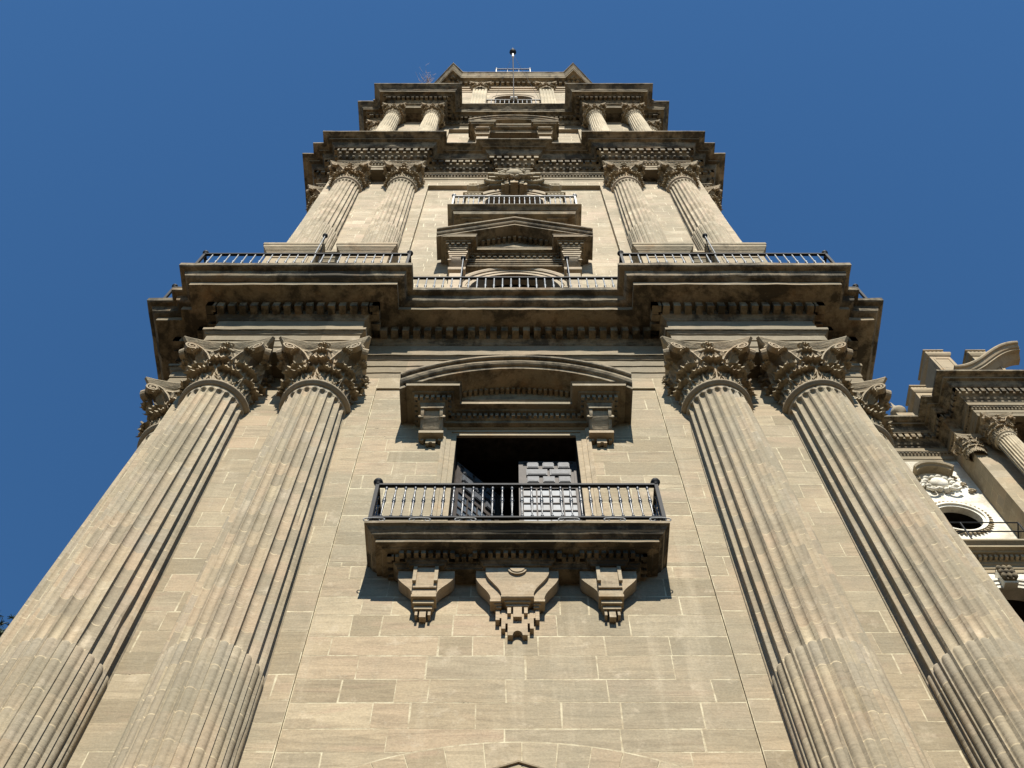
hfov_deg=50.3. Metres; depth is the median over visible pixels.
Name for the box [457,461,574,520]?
doorway
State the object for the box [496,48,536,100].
flagpole
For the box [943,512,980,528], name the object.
window
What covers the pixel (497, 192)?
window frame
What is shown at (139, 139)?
sky
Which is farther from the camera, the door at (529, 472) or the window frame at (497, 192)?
the window frame at (497, 192)
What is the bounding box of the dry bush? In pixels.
[416,63,434,82]
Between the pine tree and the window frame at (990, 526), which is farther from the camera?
the window frame at (990, 526)
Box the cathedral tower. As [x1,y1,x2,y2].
[0,62,1023,767]
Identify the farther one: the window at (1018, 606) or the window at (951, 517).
the window at (951, 517)
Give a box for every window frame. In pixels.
[462,268,567,287]
[479,189,549,203]
[935,501,993,534]
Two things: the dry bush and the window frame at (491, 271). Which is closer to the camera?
the window frame at (491, 271)
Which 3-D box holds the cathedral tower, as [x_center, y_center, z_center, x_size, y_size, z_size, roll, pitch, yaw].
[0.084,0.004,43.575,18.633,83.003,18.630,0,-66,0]
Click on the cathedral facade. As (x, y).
(958, 432)
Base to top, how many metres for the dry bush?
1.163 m
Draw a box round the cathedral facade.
[884,341,1023,621]
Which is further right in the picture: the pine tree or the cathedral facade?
the cathedral facade
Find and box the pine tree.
[0,610,14,636]
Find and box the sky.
[0,0,1023,629]
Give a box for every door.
[450,462,500,520]
[519,462,582,520]
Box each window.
[488,285,541,287]
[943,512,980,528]
[1007,600,1023,621]
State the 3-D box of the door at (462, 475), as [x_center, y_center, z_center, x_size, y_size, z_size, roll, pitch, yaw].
[-0.682,2.861,20.515,1.200,4.430,0.084,40,-72,-16]

